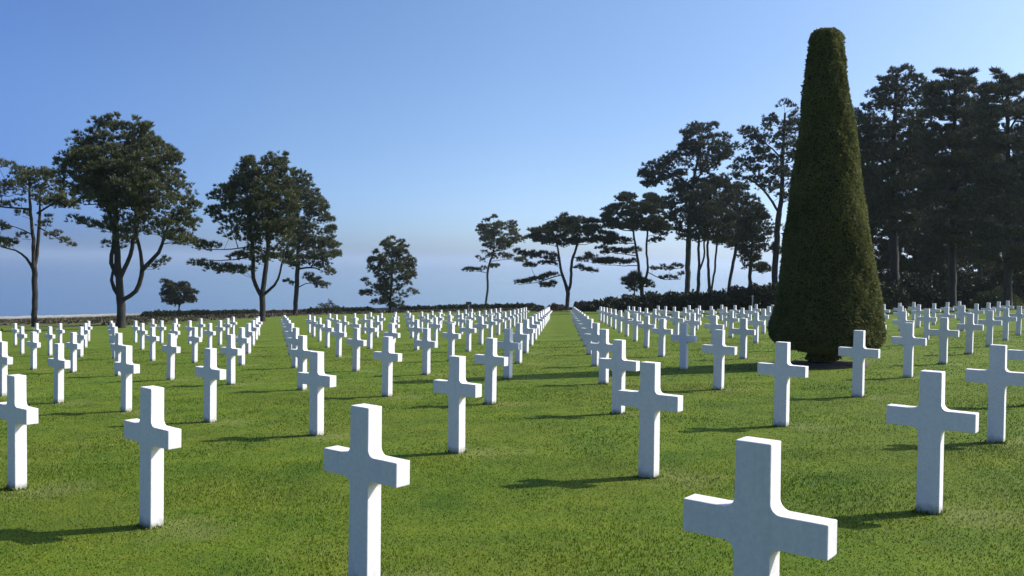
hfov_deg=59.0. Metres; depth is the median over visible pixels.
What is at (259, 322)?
grave cross
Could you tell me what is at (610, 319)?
grave cross
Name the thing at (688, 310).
grave cross
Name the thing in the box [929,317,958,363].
grave cross
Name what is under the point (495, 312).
grave cross
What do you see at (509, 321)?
grave cross
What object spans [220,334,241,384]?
grave cross
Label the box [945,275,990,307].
shrub
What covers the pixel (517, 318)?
grave cross
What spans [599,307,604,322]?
grave cross
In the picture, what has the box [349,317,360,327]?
grave cross
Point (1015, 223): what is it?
dark tree
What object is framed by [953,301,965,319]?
grave cross
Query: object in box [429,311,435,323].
grave cross
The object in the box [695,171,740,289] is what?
pine tree
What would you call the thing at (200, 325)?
grave cross
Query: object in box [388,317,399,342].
grave cross
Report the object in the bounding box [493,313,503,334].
grave cross
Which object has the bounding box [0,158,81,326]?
pine tree
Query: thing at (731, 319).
grave cross
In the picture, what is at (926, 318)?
grave cross
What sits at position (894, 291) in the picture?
shrub
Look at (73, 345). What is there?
grave cross
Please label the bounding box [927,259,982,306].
shrub
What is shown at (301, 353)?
grave cross
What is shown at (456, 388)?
grave cross
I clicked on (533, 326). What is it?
grave cross
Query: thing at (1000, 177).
cedar tree
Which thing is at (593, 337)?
grave cross
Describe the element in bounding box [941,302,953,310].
grave cross
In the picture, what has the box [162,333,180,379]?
grave cross
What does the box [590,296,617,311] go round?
shrub
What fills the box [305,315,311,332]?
grave cross
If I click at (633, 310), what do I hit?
grave cross
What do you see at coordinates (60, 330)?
grave cross
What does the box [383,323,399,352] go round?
grave cross
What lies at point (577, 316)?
grave cross
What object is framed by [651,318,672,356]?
grave cross
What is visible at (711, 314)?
grave cross
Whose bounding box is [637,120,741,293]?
pine tree
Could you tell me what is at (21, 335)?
grave cross
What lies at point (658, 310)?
grave cross
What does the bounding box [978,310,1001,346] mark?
grave cross
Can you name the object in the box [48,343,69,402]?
grave cross
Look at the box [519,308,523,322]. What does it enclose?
grave cross
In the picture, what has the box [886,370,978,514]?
grave cross
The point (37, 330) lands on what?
grave cross
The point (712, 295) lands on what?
shrub
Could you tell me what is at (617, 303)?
shrub
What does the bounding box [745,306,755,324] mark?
grave cross
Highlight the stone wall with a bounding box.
[0,307,398,319]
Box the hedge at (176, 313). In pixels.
[140,309,212,317]
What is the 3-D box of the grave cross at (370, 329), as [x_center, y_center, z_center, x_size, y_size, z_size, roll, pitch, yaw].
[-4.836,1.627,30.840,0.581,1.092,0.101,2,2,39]
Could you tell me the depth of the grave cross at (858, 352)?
13.44 m
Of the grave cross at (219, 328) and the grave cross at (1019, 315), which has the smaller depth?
the grave cross at (1019, 315)
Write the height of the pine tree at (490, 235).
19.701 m
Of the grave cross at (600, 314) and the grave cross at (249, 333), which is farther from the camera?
the grave cross at (600, 314)
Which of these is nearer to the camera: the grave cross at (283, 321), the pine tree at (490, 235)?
the grave cross at (283, 321)
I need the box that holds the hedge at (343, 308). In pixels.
[306,306,374,312]
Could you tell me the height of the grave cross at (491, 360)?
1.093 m
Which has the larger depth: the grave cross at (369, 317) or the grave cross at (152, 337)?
the grave cross at (369, 317)
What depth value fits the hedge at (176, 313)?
153.54 m
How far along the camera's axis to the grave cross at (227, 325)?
42.38 m
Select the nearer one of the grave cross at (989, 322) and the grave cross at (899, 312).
the grave cross at (989, 322)
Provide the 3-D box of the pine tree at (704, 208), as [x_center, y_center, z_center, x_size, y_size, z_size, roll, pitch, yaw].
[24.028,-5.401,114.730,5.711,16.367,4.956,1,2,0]
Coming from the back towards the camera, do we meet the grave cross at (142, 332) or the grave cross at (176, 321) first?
the grave cross at (176, 321)
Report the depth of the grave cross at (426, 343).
19.27 m
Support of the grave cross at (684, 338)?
on the ground at (560, 329)
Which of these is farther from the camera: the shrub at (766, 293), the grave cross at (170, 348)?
the shrub at (766, 293)
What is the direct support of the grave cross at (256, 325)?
on the ground at (560, 329)
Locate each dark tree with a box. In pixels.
[858,124,903,281]
[884,126,948,282]
[917,170,969,273]
[942,103,1004,277]
[971,197,1013,278]
[991,150,1023,291]
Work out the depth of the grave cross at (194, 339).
25.10 m
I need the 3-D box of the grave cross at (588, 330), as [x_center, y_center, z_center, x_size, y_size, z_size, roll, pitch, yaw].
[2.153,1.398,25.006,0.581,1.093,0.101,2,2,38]
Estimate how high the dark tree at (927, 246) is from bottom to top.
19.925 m
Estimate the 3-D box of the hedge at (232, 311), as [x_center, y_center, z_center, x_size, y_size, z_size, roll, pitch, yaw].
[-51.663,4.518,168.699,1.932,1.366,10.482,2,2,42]
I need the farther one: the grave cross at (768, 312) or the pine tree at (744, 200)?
the pine tree at (744, 200)
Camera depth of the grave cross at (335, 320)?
48.07 m
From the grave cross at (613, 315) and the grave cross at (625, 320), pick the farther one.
the grave cross at (613, 315)
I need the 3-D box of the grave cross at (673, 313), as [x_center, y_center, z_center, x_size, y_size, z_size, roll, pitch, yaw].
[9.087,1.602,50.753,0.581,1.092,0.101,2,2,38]
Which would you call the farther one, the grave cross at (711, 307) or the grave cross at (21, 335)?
the grave cross at (711, 307)
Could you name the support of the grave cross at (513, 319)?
on the ground at (560, 329)
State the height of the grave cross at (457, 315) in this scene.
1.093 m
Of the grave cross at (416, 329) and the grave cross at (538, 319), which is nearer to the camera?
the grave cross at (416, 329)
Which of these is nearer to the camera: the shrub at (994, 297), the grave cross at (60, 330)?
the grave cross at (60, 330)
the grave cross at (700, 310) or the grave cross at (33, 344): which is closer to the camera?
the grave cross at (33, 344)
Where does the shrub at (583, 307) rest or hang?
on the ground at (560, 329)
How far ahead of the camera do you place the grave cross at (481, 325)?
32.18 m
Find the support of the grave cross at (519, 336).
on the ground at (560, 329)
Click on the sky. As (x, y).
(420, 122)
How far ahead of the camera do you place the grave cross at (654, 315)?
43.54 m
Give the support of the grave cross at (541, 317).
on the ground at (560, 329)
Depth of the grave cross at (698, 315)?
42.10 m
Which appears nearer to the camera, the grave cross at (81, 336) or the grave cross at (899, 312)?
the grave cross at (81, 336)
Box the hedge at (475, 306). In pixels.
[398,302,535,310]
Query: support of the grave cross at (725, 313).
on the ground at (560, 329)
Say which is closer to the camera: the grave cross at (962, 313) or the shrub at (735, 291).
the grave cross at (962, 313)
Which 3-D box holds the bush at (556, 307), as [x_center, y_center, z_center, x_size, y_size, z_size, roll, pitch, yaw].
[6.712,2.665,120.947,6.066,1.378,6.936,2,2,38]
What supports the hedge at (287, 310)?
on the ground at (560, 329)
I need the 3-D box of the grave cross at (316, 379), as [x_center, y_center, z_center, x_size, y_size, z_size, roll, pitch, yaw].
[-2.311,1.298,10.712,0.581,1.093,0.102,2,2,38]
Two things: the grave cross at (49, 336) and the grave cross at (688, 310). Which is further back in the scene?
the grave cross at (688, 310)
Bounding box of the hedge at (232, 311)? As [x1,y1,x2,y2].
[212,309,258,314]
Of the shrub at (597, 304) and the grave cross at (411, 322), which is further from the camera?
the shrub at (597, 304)
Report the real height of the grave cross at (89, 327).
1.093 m
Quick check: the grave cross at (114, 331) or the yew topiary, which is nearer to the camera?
the yew topiary
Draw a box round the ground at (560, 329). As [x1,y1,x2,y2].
[0,307,1023,575]
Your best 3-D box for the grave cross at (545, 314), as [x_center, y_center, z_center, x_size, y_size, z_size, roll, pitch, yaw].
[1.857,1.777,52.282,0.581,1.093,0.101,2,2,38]
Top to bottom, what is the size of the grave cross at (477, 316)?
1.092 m
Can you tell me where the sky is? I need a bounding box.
[0,0,1023,269]
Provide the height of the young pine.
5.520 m
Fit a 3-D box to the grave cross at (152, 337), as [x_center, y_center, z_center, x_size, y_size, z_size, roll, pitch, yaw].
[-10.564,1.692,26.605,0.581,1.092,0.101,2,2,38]
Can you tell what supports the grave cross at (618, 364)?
on the ground at (560, 329)
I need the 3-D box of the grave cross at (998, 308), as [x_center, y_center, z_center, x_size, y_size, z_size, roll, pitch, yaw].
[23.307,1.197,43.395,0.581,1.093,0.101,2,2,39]
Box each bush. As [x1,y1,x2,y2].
[314,299,342,312]
[531,303,584,310]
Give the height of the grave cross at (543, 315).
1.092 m
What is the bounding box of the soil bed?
[773,360,869,368]
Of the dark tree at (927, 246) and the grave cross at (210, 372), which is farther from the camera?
the dark tree at (927, 246)
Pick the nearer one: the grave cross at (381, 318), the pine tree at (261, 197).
the grave cross at (381, 318)
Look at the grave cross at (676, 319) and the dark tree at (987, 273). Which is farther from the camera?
the dark tree at (987, 273)
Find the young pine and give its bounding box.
[620,269,655,293]
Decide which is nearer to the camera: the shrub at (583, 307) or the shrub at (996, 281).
the shrub at (996, 281)
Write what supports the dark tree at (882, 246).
on the ground at (560, 329)
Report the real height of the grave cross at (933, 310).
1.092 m
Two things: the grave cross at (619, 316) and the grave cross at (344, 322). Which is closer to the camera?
the grave cross at (619, 316)
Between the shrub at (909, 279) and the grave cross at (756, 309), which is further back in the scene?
the shrub at (909, 279)
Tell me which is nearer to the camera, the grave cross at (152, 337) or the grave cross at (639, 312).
the grave cross at (152, 337)
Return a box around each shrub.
[579,302,593,310]
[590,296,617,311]
[605,293,644,311]
[621,290,667,311]
[647,290,692,310]
[671,289,714,310]
[691,288,737,309]
[711,284,764,309]
[736,281,776,309]
[879,279,914,309]
[886,269,933,308]
[905,275,957,308]
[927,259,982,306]
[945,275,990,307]
[969,286,1023,309]
[980,264,1023,302]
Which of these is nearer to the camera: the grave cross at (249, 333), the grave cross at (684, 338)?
the grave cross at (684, 338)
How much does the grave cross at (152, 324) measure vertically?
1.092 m
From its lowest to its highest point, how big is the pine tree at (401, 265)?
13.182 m
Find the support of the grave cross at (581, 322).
on the ground at (560, 329)
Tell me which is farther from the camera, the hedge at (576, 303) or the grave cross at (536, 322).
the hedge at (576, 303)
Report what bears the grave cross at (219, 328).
on the ground at (560, 329)
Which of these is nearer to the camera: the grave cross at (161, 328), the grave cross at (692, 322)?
the grave cross at (692, 322)
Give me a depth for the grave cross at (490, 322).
36.47 m
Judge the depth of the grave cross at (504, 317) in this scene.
45.07 m
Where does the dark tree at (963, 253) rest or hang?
on the ground at (560, 329)
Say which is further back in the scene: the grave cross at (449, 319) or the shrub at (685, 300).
the shrub at (685, 300)
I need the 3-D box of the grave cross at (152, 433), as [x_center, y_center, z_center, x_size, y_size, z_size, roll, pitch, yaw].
[-2.549,1.244,6.405,0.581,1.092,0.101,3,3,38]
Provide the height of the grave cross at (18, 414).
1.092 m
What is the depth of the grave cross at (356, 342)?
20.72 m
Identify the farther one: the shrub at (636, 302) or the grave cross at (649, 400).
the shrub at (636, 302)
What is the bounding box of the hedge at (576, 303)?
[573,299,595,306]
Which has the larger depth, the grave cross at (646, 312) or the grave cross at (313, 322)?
the grave cross at (646, 312)
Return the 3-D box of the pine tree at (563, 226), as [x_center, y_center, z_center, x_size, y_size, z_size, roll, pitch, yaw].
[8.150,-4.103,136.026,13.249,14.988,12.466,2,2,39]
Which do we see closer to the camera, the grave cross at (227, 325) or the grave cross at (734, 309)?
the grave cross at (227, 325)
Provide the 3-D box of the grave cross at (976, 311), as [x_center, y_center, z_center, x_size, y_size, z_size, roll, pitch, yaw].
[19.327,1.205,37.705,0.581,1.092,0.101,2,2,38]
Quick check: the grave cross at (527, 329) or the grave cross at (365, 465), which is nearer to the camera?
the grave cross at (365, 465)
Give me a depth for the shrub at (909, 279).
83.44 m
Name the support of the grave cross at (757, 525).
on the ground at (560, 329)
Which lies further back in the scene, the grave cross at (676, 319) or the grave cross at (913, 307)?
the grave cross at (913, 307)
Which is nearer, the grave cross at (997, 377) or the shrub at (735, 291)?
the grave cross at (997, 377)
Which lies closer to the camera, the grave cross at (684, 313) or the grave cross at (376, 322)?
the grave cross at (376, 322)
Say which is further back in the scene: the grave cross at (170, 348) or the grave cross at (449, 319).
the grave cross at (449, 319)
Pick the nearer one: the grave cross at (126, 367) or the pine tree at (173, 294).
the grave cross at (126, 367)
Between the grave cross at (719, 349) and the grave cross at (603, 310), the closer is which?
the grave cross at (719, 349)
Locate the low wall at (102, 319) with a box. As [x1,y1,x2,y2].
[0,307,571,330]
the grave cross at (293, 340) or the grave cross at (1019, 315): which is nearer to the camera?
the grave cross at (293, 340)
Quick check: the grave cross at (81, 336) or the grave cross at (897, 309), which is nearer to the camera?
the grave cross at (81, 336)
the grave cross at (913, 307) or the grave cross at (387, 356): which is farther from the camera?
the grave cross at (913, 307)
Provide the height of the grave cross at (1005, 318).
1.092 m
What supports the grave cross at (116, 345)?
on the ground at (560, 329)
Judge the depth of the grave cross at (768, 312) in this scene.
43.49 m
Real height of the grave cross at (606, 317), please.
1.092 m
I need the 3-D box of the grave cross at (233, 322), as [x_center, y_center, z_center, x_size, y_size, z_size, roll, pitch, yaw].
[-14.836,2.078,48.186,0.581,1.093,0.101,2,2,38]
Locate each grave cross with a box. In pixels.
[0,341,12,395]
[0,374,37,490]
[11,323,18,344]
[17,326,26,353]
[27,332,40,369]
[33,323,40,341]
[44,326,54,355]
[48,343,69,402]
[56,323,64,342]
[66,332,80,371]
[77,326,86,356]
[83,323,89,347]
[87,321,91,340]
[108,323,114,343]
[109,327,117,358]
[110,333,122,375]
[114,345,139,411]
[124,385,180,528]
[131,321,139,342]
[137,323,147,349]
[146,327,158,360]
[149,319,156,326]
[157,320,165,342]
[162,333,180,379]
[169,323,179,345]
[174,319,179,337]
[185,320,191,343]
[187,327,201,362]
[195,348,225,422]
[197,318,204,338]
[203,323,215,347]
[215,320,224,344]
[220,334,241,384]
[223,318,231,339]
[229,317,236,334]
[235,327,249,364]
[245,323,254,353]
[251,320,258,345]
[254,318,260,339]
[257,317,262,335]
[281,316,286,335]
[282,318,288,340]
[283,320,290,346]
[284,323,293,354]
[287,327,298,367]
[290,335,310,389]
[298,351,335,435]
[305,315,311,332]
[309,316,317,336]
[314,318,324,340]
[321,320,333,347]
[324,403,409,575]
[326,314,332,326]
[331,323,346,356]
[332,315,339,331]
[339,316,348,331]
[346,328,366,370]
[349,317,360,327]
[360,314,367,333]
[363,320,376,348]
[367,312,373,319]
[373,315,381,337]
[373,336,401,396]
[379,313,384,330]
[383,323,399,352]
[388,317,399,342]
[405,313,410,330]
[407,315,413,337]
[409,319,422,349]
[415,328,437,374]
[418,312,424,327]
[422,314,431,327]
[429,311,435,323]
[429,317,441,340]
[433,355,481,453]
[438,312,443,330]
[442,323,460,360]
[444,315,455,324]
[454,310,459,325]
[456,313,465,334]
[460,319,476,351]
[463,310,468,323]
[466,312,475,326]
[474,311,482,328]
[474,317,487,344]
[474,338,507,404]
[481,310,488,323]
[485,315,496,337]
[492,309,498,318]
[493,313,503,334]
[497,328,520,378]
[500,312,509,331]
[506,311,513,328]
[511,310,517,325]
[513,323,529,363]
[515,309,521,322]
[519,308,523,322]
[522,308,526,320]
[523,319,534,352]
[529,316,538,345]
[533,314,541,339]
[536,313,543,334]
[539,311,545,331]
[541,310,546,328]
[543,309,548,326]
[573,311,580,331]
[574,312,582,335]
[576,314,585,340]
[578,316,588,346]
[580,319,592,354]
[584,323,599,366]
[589,329,612,383]
[597,307,601,320]
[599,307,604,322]
[599,339,639,414]
[602,308,608,324]
[605,308,612,326]
[609,309,617,328]
[614,310,624,332]
[618,361,682,477]
[620,312,632,335]
[628,313,642,340]
[629,307,637,318]
[635,307,643,320]
[638,315,655,347]
[641,308,651,315]
[649,309,659,324]
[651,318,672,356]
[656,306,660,320]
[658,310,670,322]
[669,307,675,324]
[670,311,683,334]
[671,323,697,369]
[679,307,689,322]
[683,436,836,575]
[685,313,701,335]
[686,305,693,319]
[694,306,703,320]
[695,308,702,329]
[702,329,736,389]
[704,315,723,344]
[705,309,718,332]
[706,306,715,323]
[717,305,723,320]
[719,307,728,326]
[723,311,738,337]
[730,305,739,322]
[732,318,755,358]
[736,308,748,318]
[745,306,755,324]
[748,312,764,342]
[752,304,760,311]
[757,341,807,426]
[759,309,769,333]
[766,306,771,325]
[838,330,879,396]
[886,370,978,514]
[891,322,926,377]
[893,303,905,319]
[893,306,908,330]
[893,311,914,344]
[908,302,916,319]
[911,304,923,327]
[917,309,936,339]
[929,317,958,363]
[930,303,940,324]
[937,307,955,328]
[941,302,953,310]
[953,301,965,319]
[954,305,970,330]
[957,313,983,353]
[965,344,1023,443]
[968,304,983,324]
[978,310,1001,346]
[981,303,995,318]
[992,302,1004,315]
[995,308,1016,339]
[1001,301,1013,308]
[1007,349,1023,360]
[1009,306,1023,334]
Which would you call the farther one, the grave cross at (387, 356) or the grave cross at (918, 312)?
the grave cross at (918, 312)
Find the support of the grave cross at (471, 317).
on the ground at (560, 329)
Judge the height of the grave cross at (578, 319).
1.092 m
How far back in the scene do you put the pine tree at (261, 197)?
90.21 m
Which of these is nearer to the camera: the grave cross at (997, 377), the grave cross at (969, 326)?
the grave cross at (997, 377)
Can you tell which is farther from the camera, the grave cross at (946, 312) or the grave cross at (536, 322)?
the grave cross at (536, 322)
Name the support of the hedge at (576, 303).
on the ground at (560, 329)
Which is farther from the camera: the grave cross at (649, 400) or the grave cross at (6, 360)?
the grave cross at (6, 360)
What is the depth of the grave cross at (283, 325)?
39.49 m
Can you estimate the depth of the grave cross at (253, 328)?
35.15 m
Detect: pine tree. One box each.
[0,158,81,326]
[48,111,204,327]
[159,277,198,309]
[186,150,303,320]
[280,167,342,314]
[358,235,419,311]
[461,214,528,302]
[512,211,619,308]
[592,191,684,296]
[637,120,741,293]
[680,181,723,293]
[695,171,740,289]
[720,180,761,289]
[725,97,799,283]
[733,201,774,285]
[853,63,942,283]
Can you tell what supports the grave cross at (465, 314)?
on the ground at (560, 329)
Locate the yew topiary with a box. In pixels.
[767,27,886,362]
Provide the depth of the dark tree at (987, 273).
104.30 m
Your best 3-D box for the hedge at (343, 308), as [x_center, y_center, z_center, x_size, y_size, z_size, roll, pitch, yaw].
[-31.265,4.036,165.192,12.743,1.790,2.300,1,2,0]
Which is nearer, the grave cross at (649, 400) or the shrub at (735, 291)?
the grave cross at (649, 400)
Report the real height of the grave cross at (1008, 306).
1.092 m
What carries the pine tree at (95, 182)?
on the ground at (560, 329)
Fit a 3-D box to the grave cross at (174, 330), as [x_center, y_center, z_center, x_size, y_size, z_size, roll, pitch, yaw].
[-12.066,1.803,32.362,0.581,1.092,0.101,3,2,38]
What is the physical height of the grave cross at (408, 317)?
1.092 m
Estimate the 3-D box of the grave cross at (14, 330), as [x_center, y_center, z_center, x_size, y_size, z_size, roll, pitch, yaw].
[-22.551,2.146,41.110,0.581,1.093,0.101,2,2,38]
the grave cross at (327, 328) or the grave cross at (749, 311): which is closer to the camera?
the grave cross at (327, 328)
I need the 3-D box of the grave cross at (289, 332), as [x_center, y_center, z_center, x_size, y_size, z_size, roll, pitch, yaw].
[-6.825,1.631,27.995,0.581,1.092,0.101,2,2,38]
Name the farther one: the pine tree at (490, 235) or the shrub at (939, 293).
the pine tree at (490, 235)
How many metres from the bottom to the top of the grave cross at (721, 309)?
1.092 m
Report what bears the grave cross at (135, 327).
on the ground at (560, 329)
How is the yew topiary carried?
on the soil bed
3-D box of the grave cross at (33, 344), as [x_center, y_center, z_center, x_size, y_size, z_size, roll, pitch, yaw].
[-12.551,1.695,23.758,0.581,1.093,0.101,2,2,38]
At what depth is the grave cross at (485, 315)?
55.16 m
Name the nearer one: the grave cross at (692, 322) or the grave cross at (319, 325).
the grave cross at (692, 322)
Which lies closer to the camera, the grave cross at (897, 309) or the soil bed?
the soil bed
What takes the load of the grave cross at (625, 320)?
on the ground at (560, 329)
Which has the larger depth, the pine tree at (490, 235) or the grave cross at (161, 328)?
the pine tree at (490, 235)
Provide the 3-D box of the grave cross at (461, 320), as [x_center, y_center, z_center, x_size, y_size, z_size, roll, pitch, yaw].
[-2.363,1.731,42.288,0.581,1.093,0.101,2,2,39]
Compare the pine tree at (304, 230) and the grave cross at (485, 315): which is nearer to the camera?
the grave cross at (485, 315)
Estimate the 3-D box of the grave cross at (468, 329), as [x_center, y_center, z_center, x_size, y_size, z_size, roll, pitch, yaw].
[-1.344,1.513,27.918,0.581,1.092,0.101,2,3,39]
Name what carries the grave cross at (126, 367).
on the ground at (560, 329)
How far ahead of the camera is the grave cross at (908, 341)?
16.29 m
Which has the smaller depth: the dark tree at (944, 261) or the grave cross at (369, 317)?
the grave cross at (369, 317)
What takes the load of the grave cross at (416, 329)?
on the ground at (560, 329)
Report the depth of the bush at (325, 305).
160.20 m
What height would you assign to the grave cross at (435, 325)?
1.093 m
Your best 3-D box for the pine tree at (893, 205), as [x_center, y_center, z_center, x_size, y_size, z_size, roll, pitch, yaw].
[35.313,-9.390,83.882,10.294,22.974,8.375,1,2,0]
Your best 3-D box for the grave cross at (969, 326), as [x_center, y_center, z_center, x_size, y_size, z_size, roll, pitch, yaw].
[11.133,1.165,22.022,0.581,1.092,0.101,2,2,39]
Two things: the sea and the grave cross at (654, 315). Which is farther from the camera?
the sea
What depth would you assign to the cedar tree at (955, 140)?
74.94 m
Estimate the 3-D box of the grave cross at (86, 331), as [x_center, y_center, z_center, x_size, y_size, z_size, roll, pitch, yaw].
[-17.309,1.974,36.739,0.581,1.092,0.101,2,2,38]
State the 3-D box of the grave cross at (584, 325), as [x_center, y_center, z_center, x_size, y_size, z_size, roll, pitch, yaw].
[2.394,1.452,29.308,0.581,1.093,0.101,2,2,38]
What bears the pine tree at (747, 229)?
on the ground at (560, 329)
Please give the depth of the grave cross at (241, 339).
23.64 m
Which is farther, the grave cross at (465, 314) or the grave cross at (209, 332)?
the grave cross at (465, 314)
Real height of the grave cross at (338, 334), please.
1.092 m
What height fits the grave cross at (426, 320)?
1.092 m
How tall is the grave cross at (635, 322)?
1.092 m
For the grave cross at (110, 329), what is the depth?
35.24 m
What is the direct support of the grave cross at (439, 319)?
on the ground at (560, 329)
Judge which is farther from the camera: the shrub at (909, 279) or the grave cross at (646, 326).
the shrub at (909, 279)
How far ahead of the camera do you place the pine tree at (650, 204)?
134.17 m
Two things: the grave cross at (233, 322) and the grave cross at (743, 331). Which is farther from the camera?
the grave cross at (233, 322)
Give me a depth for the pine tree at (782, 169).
99.35 m
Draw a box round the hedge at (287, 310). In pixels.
[266,308,306,312]
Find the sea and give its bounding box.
[0,254,977,316]
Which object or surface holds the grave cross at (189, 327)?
on the ground at (560, 329)
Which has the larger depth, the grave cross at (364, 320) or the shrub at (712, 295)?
the shrub at (712, 295)
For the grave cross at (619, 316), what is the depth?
40.73 m
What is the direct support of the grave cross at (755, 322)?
on the ground at (560, 329)
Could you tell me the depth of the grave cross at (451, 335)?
23.57 m
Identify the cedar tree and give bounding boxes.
[910,66,1004,307]
[961,65,1023,309]
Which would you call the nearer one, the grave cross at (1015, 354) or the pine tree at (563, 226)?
the grave cross at (1015, 354)
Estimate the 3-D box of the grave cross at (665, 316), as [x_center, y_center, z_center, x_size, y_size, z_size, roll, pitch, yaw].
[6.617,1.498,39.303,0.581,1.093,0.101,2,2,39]
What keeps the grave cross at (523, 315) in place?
on the ground at (560, 329)
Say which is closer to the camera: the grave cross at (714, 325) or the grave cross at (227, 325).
the grave cross at (714, 325)
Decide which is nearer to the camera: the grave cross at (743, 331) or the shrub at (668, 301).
the grave cross at (743, 331)
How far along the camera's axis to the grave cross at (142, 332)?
33.76 m
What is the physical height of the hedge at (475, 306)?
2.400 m
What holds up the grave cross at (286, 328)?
on the ground at (560, 329)
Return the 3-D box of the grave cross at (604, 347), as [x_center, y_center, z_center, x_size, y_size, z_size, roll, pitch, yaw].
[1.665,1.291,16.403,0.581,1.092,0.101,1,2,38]
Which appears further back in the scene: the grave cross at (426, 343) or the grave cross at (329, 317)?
the grave cross at (329, 317)
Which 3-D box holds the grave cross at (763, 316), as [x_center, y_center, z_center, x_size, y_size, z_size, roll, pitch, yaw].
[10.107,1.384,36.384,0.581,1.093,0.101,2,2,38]
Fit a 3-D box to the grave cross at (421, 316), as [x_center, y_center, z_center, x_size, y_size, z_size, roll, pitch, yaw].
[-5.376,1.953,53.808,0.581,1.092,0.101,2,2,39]
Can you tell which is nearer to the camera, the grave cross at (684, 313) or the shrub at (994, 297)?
the grave cross at (684, 313)
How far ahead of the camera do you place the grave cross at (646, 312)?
47.85 m
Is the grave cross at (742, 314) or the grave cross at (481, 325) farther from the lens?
the grave cross at (742, 314)
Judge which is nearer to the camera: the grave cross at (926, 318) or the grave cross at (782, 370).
the grave cross at (782, 370)
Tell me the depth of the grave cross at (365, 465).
4.90 m
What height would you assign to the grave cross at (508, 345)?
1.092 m
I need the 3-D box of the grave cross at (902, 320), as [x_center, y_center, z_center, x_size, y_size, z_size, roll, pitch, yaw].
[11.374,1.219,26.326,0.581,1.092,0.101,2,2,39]

